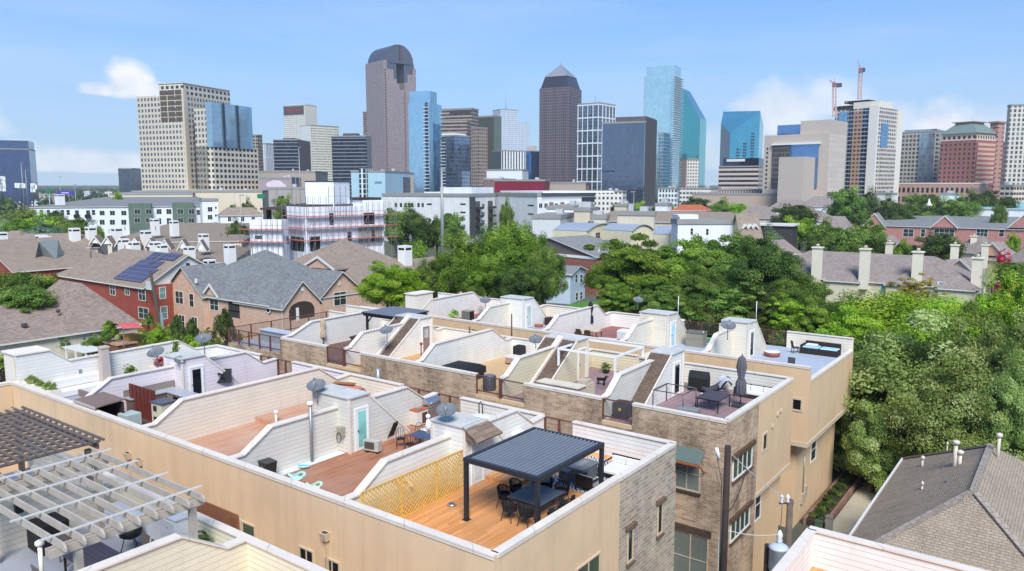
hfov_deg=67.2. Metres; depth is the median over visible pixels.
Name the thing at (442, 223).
light mast
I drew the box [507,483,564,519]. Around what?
dining table
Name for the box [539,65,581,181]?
pyramid tower
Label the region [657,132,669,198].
lattice block
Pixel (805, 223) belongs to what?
tree
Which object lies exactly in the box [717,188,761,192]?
arcaded block
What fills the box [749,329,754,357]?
door
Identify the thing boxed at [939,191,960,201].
building
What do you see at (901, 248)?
tree
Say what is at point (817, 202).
taupe roof house
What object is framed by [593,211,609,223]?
building
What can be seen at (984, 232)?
window
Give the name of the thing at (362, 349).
townhouse
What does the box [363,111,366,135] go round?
office tower
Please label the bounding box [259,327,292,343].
outdoor counter
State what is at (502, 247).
tree
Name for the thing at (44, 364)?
townhouse
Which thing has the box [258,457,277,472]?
bin
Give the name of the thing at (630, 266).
tree
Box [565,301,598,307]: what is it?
lawn
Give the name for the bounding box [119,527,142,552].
grill
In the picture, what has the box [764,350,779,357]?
fire pit
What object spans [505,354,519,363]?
cushion box
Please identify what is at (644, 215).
building
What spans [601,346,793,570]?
townhouse
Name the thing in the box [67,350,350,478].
townhouse
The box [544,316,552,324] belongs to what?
storage box
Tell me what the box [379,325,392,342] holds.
satellite dish
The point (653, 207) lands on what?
tree
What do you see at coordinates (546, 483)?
dining chair
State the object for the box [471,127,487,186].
banded tower
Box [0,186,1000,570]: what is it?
ground
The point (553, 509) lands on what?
dining chair
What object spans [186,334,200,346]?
shrub
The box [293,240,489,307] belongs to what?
brown roof house
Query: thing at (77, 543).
pergola
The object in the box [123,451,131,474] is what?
scupper box
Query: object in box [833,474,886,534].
concrete path
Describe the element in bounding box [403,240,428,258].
tree
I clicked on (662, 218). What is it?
brown roof terrace
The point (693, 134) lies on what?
glass prism
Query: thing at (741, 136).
faceted tower
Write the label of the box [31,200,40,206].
distant building
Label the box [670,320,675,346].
door
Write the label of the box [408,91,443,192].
glass apartment tower
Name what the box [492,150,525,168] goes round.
striped block
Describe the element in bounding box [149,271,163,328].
leaning pole
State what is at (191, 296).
window
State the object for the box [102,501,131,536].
outdoor cabinet
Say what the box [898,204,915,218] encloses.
tree
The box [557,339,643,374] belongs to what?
open pergola
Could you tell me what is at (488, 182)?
building
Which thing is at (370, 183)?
building
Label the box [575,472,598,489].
patio armchair
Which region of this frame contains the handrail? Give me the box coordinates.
[653,383,696,405]
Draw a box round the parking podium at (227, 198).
[131,188,268,218]
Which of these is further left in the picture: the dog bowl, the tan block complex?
the dog bowl
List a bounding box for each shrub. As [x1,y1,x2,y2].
[57,330,70,348]
[80,333,104,355]
[100,319,120,341]
[139,313,156,343]
[146,322,170,344]
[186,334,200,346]
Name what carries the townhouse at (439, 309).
on the ground at (798, 530)
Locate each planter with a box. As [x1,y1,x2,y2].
[0,354,5,381]
[146,352,171,369]
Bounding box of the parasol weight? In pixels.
[731,402,746,407]
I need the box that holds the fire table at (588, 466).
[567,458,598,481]
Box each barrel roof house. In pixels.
[553,222,607,238]
[602,223,653,250]
[653,226,671,250]
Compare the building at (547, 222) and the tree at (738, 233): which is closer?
the tree at (738, 233)
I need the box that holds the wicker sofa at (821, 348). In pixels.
[800,340,840,357]
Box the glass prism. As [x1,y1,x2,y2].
[678,89,705,197]
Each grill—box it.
[26,512,68,555]
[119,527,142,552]
[422,395,441,418]
[512,429,524,435]
[617,328,628,339]
[688,370,709,391]
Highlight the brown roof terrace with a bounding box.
[588,210,734,227]
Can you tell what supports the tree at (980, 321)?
on the ground at (798, 530)
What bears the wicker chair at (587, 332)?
on the townhouse at (610, 324)
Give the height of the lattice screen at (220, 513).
1.800 m
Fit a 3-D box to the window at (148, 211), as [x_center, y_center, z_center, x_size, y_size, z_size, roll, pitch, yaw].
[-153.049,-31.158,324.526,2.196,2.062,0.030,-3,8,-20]
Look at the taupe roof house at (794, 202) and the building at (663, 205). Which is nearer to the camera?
the building at (663, 205)
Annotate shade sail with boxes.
[110,322,142,348]
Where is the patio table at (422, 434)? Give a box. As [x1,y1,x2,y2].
[407,430,430,447]
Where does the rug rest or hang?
on the townhouse at (624, 520)
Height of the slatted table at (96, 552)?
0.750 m
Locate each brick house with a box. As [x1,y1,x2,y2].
[0,237,103,279]
[57,245,203,331]
[170,250,364,341]
[862,213,1023,248]
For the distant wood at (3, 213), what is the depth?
550.77 m
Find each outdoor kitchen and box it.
[123,380,197,410]
[536,378,594,393]
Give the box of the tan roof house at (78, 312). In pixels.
[0,280,141,382]
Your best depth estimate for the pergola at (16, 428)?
30.53 m
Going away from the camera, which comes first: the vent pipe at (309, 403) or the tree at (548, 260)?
the vent pipe at (309, 403)
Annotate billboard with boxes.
[57,191,73,194]
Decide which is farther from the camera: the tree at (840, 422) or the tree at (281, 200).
the tree at (281, 200)
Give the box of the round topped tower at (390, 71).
[365,44,415,170]
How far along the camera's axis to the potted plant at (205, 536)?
26.29 m
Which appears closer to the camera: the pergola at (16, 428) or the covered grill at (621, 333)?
the pergola at (16, 428)
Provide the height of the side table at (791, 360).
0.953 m
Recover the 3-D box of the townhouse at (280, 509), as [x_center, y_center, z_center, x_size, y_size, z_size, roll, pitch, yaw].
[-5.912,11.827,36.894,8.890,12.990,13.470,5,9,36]
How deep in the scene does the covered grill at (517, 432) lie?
36.67 m
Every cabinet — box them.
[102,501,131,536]
[129,505,159,542]
[149,397,176,421]
[159,512,188,538]
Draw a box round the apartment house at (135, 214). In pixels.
[29,194,200,236]
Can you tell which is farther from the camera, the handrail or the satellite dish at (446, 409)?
the handrail
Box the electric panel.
[800,454,807,504]
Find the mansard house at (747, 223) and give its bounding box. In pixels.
[733,213,762,238]
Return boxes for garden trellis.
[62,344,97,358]
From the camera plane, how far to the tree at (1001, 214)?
297.73 m
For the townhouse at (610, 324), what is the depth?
66.26 m
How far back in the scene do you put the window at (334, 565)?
28.91 m
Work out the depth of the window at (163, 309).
117.29 m
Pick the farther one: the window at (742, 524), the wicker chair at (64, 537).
the window at (742, 524)
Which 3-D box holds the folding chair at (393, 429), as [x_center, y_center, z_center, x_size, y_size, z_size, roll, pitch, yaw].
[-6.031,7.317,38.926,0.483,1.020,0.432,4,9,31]
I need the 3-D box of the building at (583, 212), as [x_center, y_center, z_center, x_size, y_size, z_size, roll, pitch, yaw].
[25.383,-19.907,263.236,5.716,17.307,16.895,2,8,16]
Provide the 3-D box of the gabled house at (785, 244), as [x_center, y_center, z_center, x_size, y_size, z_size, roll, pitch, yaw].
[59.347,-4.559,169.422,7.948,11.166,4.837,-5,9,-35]
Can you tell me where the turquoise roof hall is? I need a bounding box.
[922,199,1023,216]
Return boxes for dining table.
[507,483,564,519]
[581,328,602,336]
[696,390,730,412]
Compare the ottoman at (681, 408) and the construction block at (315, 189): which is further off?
the construction block at (315, 189)
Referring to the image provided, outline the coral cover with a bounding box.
[332,381,366,390]
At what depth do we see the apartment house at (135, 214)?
324.88 m
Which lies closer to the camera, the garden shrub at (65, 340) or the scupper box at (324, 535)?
the scupper box at (324, 535)
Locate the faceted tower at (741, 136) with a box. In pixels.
[719,111,762,165]
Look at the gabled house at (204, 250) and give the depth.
183.05 m
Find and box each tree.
[0,218,36,231]
[0,270,47,300]
[0,284,59,311]
[6,208,43,220]
[22,209,60,229]
[24,219,66,233]
[30,274,58,289]
[45,210,69,219]
[52,215,97,234]
[97,225,104,238]
[112,190,122,199]
[210,307,242,345]
[225,216,249,239]
[241,196,256,209]
[271,192,291,218]
[352,260,428,307]
[384,204,409,256]
[395,201,434,248]
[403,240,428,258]
[410,256,457,297]
[427,215,444,254]
[430,233,484,297]
[436,211,470,251]
[458,256,506,298]
[468,219,548,297]
[490,265,553,305]
[498,194,514,234]
[519,244,568,303]
[580,233,681,313]
[594,278,637,312]
[628,279,692,313]
[634,201,645,210]
[651,197,674,210]
[656,239,725,315]
[670,258,733,329]
[681,196,711,206]
[682,233,707,258]
[683,234,748,327]
[684,282,780,322]
[708,196,732,211]
[722,236,812,344]
[727,202,749,212]
[728,229,765,250]
[734,281,781,335]
[755,230,786,258]
[763,223,784,242]
[767,203,819,224]
[767,293,811,346]
[768,264,839,313]
[782,215,813,250]
[783,296,838,339]
[797,233,839,251]
[804,216,841,242]
[807,226,876,253]
[815,304,883,346]
[818,288,989,344]
[818,328,829,334]
[822,185,867,223]
[833,359,883,470]
[835,309,1013,460]
[840,397,911,493]
[847,328,885,354]
[852,185,880,225]
[855,211,887,253]
[872,192,905,219]
[883,347,1012,456]
[885,272,947,300]
[888,294,979,348]
[893,238,916,254]
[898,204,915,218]
[901,193,950,215]
[908,295,996,327]
[913,231,967,260]
[930,307,1023,460]
[934,192,985,216]
[945,298,1023,348]
[962,187,999,206]
[974,265,1023,329]
[975,347,1023,459]
[988,203,1008,222]
[991,262,1023,287]
[992,195,1021,207]
[1005,231,1021,251]
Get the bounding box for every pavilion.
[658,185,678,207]
[760,222,799,248]
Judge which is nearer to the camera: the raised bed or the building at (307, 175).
the raised bed
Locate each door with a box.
[189,364,204,393]
[296,307,298,320]
[354,405,369,451]
[422,324,430,352]
[429,409,434,418]
[470,311,473,319]
[471,441,484,485]
[526,304,531,327]
[578,347,586,379]
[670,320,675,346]
[673,360,680,396]
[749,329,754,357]
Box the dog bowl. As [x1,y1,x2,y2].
[447,502,456,506]
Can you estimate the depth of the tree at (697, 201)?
472.23 m
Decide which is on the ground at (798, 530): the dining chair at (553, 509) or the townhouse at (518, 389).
the townhouse at (518, 389)
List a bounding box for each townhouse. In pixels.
[0,381,18,473]
[0,479,250,570]
[1,340,272,467]
[2,439,122,487]
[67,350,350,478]
[77,533,328,570]
[137,367,431,523]
[224,384,544,570]
[228,305,376,374]
[280,308,443,373]
[339,409,676,570]
[343,323,512,390]
[362,292,481,307]
[404,290,542,329]
[415,328,590,411]
[472,294,606,338]
[500,345,638,434]
[541,305,684,351]
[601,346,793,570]
[619,309,720,363]
[702,317,853,528]
[772,526,988,570]
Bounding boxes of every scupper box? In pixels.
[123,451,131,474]
[133,458,142,466]
[319,530,330,569]
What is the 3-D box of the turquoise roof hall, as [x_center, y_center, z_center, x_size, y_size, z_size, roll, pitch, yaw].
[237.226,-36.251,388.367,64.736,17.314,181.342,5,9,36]
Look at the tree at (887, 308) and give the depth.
77.44 m
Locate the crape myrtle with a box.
[990,248,1020,293]
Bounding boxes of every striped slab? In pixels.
[273,138,310,170]
[331,133,371,203]
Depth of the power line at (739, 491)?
39.14 m
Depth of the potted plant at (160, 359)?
50.88 m
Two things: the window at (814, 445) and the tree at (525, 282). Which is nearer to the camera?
the window at (814, 445)
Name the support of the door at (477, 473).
in the townhouse at (624, 520)
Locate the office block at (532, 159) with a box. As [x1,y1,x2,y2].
[526,146,538,178]
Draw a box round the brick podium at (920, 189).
[898,183,988,204]
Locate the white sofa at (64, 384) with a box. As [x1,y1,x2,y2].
[53,372,101,397]
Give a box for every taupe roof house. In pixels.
[741,206,780,222]
[769,200,815,213]
[805,196,834,213]
[813,210,830,224]
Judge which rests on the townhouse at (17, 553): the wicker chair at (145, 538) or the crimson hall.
the wicker chair at (145, 538)
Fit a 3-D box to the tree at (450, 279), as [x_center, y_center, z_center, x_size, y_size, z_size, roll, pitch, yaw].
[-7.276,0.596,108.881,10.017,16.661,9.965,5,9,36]
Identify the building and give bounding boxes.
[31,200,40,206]
[39,193,54,201]
[84,190,92,196]
[109,192,194,196]
[258,175,300,189]
[259,169,327,186]
[268,184,305,218]
[350,169,410,199]
[410,172,413,192]
[483,177,505,191]
[486,168,528,178]
[532,209,573,239]
[546,201,594,221]
[550,179,589,190]
[573,202,598,222]
[586,188,626,213]
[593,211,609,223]
[614,199,632,210]
[616,204,655,248]
[655,198,671,210]
[679,185,720,205]
[692,193,827,209]
[871,190,897,215]
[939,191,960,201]
[999,182,1023,202]
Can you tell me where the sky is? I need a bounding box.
[0,0,1023,185]
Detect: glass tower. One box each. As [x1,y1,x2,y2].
[0,140,38,204]
[118,168,141,192]
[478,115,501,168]
[576,97,615,189]
[642,65,683,198]
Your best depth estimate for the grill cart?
41.22 m
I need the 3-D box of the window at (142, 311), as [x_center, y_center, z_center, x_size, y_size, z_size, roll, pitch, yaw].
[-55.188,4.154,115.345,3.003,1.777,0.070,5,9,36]
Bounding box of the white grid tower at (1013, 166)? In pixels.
[1001,104,1023,184]
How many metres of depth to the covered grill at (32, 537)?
26.91 m
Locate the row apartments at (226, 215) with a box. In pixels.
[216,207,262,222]
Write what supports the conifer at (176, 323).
on the ground at (798, 530)
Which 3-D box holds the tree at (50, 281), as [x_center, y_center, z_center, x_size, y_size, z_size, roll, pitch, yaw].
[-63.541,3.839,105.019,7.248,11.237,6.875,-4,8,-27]
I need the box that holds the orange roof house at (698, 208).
[670,205,711,211]
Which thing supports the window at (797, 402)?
in the townhouse at (821, 385)
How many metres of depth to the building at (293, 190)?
475.75 m
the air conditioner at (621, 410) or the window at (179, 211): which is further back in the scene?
the window at (179, 211)
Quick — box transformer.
[763,530,788,570]
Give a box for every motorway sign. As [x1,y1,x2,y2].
[46,189,50,204]
[257,194,264,207]
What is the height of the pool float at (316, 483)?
0.324 m
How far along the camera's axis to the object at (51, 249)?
143.80 m
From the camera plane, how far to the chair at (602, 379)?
49.59 m
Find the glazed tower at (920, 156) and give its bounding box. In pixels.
[899,129,944,182]
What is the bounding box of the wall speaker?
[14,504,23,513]
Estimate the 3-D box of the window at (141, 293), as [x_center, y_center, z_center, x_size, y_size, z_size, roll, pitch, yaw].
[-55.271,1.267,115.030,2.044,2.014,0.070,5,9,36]
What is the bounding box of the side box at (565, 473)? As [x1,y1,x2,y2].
[559,467,571,482]
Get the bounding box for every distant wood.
[0,186,678,211]
[0,206,859,228]
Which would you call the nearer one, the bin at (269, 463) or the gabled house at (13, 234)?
the bin at (269, 463)
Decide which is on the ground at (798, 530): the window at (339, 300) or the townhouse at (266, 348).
the townhouse at (266, 348)
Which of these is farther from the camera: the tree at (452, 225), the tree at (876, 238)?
the tree at (452, 225)
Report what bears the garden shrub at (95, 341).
on the ground at (798, 530)
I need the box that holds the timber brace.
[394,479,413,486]
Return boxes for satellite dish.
[147,346,163,367]
[174,355,184,363]
[195,332,211,353]
[306,378,325,402]
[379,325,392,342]
[436,402,456,421]
[480,296,490,307]
[529,334,542,348]
[633,296,642,309]
[721,319,735,339]
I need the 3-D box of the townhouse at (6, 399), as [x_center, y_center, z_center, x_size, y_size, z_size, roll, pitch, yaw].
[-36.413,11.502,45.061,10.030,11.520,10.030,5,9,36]
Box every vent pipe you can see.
[34,539,44,570]
[307,401,313,461]
[376,368,379,378]
[473,401,490,417]
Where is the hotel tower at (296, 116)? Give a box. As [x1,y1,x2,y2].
[283,104,316,138]
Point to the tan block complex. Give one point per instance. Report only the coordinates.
(804, 161)
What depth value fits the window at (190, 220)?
330.54 m
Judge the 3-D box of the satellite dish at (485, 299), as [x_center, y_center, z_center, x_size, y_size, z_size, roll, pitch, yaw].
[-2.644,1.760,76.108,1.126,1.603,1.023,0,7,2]
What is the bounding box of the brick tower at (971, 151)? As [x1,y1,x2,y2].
[938,121,1005,202]
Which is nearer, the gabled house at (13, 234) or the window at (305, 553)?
the window at (305, 553)
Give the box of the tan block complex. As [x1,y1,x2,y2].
[762,119,847,201]
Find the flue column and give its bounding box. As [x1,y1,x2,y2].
[97,345,110,381]
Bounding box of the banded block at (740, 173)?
[718,158,763,188]
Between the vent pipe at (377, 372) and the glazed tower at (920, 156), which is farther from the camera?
the glazed tower at (920, 156)
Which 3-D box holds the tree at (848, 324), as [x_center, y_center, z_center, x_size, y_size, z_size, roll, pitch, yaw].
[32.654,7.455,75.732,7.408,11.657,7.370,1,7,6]
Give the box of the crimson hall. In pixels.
[494,177,549,191]
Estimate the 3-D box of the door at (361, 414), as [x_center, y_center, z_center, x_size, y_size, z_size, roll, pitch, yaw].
[-7.254,6.928,37.379,0.125,2.120,0.900,5,9,36]
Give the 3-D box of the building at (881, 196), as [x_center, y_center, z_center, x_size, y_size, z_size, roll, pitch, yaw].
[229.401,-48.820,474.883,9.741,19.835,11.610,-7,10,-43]
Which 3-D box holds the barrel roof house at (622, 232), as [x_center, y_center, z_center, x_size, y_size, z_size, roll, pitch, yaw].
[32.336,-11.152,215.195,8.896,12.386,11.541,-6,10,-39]
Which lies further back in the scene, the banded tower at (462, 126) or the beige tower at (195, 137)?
the banded tower at (462, 126)
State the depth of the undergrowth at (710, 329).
111.92 m
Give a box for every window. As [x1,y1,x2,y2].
[109,284,115,295]
[124,287,129,295]
[134,209,140,213]
[134,218,140,222]
[138,289,145,300]
[138,306,148,318]
[146,209,151,213]
[159,287,165,298]
[160,306,167,318]
[175,290,183,304]
[177,209,183,213]
[178,314,184,326]
[188,209,194,213]
[188,218,194,222]
[189,293,193,307]
[191,316,197,328]
[209,298,218,310]
[241,520,255,536]
[298,545,313,562]
[323,556,339,570]
[333,291,346,305]
[576,551,600,570]
[626,528,634,567]
[656,502,664,539]
[673,529,708,570]
[675,463,700,496]
[729,508,750,546]
[732,447,753,484]
[754,493,761,522]
[762,430,767,452]
[792,397,802,411]
[810,440,816,463]
[903,229,913,236]
[920,229,925,236]
[934,229,954,235]
[976,229,987,236]
[998,230,1004,236]
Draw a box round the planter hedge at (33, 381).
[23,375,61,396]
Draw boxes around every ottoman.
[675,405,687,411]
[687,406,700,413]
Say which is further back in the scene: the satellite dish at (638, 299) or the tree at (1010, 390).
the satellite dish at (638, 299)
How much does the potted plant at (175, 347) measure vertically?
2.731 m
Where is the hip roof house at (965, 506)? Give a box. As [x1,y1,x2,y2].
[849,433,1023,570]
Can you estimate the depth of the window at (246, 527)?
32.03 m
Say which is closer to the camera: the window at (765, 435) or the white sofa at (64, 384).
the window at (765, 435)
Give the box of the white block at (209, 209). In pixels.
[199,198,218,222]
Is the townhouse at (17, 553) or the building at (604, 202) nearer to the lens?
the townhouse at (17, 553)
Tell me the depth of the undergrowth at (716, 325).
121.86 m
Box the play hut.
[118,332,142,346]
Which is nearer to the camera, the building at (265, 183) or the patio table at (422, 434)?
the patio table at (422, 434)
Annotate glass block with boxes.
[440,133,469,186]
[602,116,656,210]
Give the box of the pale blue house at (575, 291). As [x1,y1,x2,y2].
[546,265,587,303]
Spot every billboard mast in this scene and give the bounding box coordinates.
[0,176,5,202]
[14,183,25,206]
[30,183,37,206]
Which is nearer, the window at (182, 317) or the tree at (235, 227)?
the window at (182, 317)
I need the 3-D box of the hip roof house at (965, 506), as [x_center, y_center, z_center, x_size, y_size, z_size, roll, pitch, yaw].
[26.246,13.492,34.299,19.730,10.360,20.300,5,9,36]
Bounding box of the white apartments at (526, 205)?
[494,190,613,232]
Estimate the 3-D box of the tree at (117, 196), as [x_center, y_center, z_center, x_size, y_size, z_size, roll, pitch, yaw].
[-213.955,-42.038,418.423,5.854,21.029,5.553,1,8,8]
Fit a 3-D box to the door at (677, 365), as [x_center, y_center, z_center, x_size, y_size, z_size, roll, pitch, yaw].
[10.124,5.682,47.113,0.125,2.070,1.000,5,9,36]
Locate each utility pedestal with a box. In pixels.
[815,519,822,527]
[825,514,833,530]
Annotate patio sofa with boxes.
[598,453,640,476]
[733,384,772,396]
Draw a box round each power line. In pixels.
[728,530,778,535]
[729,469,746,510]
[731,454,785,499]
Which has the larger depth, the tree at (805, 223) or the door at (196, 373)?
the tree at (805, 223)
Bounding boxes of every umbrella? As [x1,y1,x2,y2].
[320,317,325,343]
[588,300,593,323]
[735,354,746,403]
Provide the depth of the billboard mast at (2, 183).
634.27 m
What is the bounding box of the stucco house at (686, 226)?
[671,214,734,252]
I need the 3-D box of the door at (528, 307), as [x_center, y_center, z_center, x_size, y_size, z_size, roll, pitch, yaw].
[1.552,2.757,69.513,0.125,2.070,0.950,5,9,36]
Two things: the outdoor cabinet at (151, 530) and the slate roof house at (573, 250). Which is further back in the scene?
the slate roof house at (573, 250)
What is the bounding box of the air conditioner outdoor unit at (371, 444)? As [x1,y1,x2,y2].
[363,438,381,453]
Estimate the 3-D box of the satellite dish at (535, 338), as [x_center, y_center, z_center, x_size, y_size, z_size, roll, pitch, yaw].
[1.655,4.054,53.910,0.985,1.403,0.895,1,8,8]
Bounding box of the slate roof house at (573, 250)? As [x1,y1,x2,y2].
[543,235,623,294]
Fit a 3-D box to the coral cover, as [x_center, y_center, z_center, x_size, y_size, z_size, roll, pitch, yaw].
[-9.966,6.236,44.959,2.200,1.030,2.000,5,9,33]
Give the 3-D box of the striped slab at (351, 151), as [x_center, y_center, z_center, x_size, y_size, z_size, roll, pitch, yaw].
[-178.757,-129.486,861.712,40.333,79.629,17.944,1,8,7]
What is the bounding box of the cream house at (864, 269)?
[795,244,989,312]
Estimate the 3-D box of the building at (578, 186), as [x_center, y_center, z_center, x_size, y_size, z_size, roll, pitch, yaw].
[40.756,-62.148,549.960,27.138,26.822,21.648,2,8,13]
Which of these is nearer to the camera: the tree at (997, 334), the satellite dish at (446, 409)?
the satellite dish at (446, 409)
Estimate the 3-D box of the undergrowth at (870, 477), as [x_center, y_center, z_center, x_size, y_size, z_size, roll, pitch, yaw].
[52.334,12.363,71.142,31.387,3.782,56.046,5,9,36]
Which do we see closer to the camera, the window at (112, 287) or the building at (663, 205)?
the window at (112, 287)
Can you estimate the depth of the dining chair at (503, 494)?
30.84 m
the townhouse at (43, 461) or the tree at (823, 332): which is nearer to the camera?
the townhouse at (43, 461)
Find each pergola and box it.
[0,406,104,486]
[0,448,205,570]
[361,306,428,329]
[462,427,604,523]
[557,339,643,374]
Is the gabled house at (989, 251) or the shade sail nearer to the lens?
the shade sail
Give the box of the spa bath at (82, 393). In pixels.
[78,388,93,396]
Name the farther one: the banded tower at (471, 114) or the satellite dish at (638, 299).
the banded tower at (471, 114)
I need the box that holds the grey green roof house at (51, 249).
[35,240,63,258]
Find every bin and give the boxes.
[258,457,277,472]
[461,309,474,319]
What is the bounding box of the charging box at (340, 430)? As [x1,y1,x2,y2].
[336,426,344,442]
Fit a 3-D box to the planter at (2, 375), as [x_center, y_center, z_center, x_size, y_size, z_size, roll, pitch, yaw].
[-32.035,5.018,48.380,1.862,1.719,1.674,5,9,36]
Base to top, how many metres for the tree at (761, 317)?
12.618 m
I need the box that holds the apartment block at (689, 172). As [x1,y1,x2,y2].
[679,158,699,204]
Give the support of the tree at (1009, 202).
on the ground at (798, 530)
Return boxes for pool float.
[287,471,305,480]
[297,464,309,468]
[306,481,322,487]
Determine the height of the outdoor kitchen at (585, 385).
1.150 m
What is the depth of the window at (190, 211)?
330.14 m
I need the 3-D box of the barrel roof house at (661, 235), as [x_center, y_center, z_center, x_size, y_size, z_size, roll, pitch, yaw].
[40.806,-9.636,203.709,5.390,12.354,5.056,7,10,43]
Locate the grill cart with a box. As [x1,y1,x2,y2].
[409,406,428,425]
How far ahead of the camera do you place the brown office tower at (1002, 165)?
790.67 m
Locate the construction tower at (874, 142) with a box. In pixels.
[834,99,903,202]
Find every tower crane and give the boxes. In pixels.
[829,78,841,116]
[857,60,864,98]
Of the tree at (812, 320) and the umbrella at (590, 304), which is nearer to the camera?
the umbrella at (590, 304)
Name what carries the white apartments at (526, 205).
on the ground at (798, 530)
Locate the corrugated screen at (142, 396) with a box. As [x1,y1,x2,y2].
[129,383,155,421]
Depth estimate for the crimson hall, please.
518.89 m
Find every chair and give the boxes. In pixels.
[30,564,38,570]
[56,533,72,563]
[141,532,149,545]
[387,421,397,438]
[396,427,405,448]
[403,434,414,447]
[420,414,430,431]
[496,484,512,507]
[500,500,518,520]
[508,478,521,504]
[513,344,525,354]
[517,505,533,527]
[540,476,553,487]
[547,502,562,515]
[553,480,569,502]
[562,495,575,505]
[575,329,583,334]
[585,330,593,336]
[597,376,607,385]
[700,375,733,393]
[790,340,799,353]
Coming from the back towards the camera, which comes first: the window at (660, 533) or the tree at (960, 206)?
the tree at (960, 206)
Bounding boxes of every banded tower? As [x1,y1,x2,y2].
[442,108,478,126]
[442,119,470,186]
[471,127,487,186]
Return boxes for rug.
[543,456,611,492]
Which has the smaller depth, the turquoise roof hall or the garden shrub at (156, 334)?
the garden shrub at (156, 334)
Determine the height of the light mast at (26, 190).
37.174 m
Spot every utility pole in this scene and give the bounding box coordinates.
[708,445,730,570]
[776,494,793,548]
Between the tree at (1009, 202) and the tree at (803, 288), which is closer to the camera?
the tree at (803, 288)
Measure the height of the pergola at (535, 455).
2.530 m
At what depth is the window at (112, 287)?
120.27 m
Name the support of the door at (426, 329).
in the townhouse at (362, 349)
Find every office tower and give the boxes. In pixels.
[253,134,263,170]
[262,143,273,170]
[300,125,338,180]
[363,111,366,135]
[493,109,528,150]
[999,142,1004,195]
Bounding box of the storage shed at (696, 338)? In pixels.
[685,329,707,347]
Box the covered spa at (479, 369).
[442,360,485,378]
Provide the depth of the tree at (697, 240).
148.64 m
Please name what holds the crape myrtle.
on the ground at (798, 530)
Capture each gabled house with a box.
[0,230,30,239]
[15,226,107,254]
[89,227,250,264]
[108,218,249,253]
[771,239,802,255]
[821,216,853,229]
[885,235,899,248]
[885,240,944,257]
[945,242,989,275]
[960,234,988,257]
[973,241,1015,282]
[998,247,1023,280]
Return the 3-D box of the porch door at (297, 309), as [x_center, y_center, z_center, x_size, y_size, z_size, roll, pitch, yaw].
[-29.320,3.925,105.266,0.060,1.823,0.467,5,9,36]
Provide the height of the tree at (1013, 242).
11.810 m
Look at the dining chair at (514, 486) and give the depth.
31.53 m
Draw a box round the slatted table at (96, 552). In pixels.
[62,542,120,570]
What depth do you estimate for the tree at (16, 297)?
91.42 m
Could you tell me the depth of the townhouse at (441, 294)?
82.31 m
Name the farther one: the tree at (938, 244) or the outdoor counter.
the tree at (938, 244)
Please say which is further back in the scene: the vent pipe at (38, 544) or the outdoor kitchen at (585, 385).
the outdoor kitchen at (585, 385)
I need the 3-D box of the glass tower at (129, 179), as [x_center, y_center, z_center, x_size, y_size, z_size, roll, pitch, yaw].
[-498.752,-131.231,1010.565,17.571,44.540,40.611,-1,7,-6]
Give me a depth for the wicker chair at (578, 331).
63.96 m
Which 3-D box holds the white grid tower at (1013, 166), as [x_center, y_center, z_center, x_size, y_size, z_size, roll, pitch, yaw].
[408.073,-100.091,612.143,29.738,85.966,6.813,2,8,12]
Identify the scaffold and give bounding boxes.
[238,186,397,259]
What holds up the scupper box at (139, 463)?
attached to the townhouse at (192, 441)
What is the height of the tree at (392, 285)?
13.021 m
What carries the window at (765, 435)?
in the townhouse at (754, 433)
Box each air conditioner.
[117,410,141,424]
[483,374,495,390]
[611,399,632,419]
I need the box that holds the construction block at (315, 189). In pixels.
[249,181,383,259]
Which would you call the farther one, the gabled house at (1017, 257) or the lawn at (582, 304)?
the gabled house at (1017, 257)
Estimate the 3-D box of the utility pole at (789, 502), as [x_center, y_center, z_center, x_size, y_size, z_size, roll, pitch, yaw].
[13.880,14.246,39.377,0.787,7.550,0.461,0,7,-1]
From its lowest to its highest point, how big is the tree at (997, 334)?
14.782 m
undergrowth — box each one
[137,321,247,347]
[602,309,845,467]
[680,298,841,339]
[842,460,890,486]
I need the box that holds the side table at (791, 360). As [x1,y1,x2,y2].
[788,357,795,363]
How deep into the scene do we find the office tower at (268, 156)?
1040.70 m
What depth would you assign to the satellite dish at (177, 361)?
45.01 m
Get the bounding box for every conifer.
[167,313,185,339]
[183,318,199,338]
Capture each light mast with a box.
[21,162,24,206]
[25,170,28,208]
[298,147,300,202]
[440,169,444,252]
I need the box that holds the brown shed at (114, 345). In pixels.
[102,339,137,351]
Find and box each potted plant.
[123,364,137,373]
[152,356,163,366]
[171,333,179,352]
[198,530,212,541]
[448,309,459,317]
[600,362,611,373]
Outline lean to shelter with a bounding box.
[73,392,124,416]
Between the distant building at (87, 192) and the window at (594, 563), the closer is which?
the window at (594, 563)
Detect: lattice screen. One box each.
[190,497,239,529]
[360,449,462,517]
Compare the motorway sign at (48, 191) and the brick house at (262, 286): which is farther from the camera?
the motorway sign at (48, 191)
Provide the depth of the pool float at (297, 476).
31.84 m
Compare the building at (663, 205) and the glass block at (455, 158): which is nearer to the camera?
the building at (663, 205)
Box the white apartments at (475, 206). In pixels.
[382,187,496,242]
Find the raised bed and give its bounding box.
[803,466,863,528]
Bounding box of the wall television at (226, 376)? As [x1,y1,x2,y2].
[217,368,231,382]
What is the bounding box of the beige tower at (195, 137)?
[136,82,258,189]
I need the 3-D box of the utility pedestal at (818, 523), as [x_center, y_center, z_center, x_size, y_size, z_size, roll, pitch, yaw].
[20.292,16.046,50.963,0.440,0.980,0.440,5,9,36]

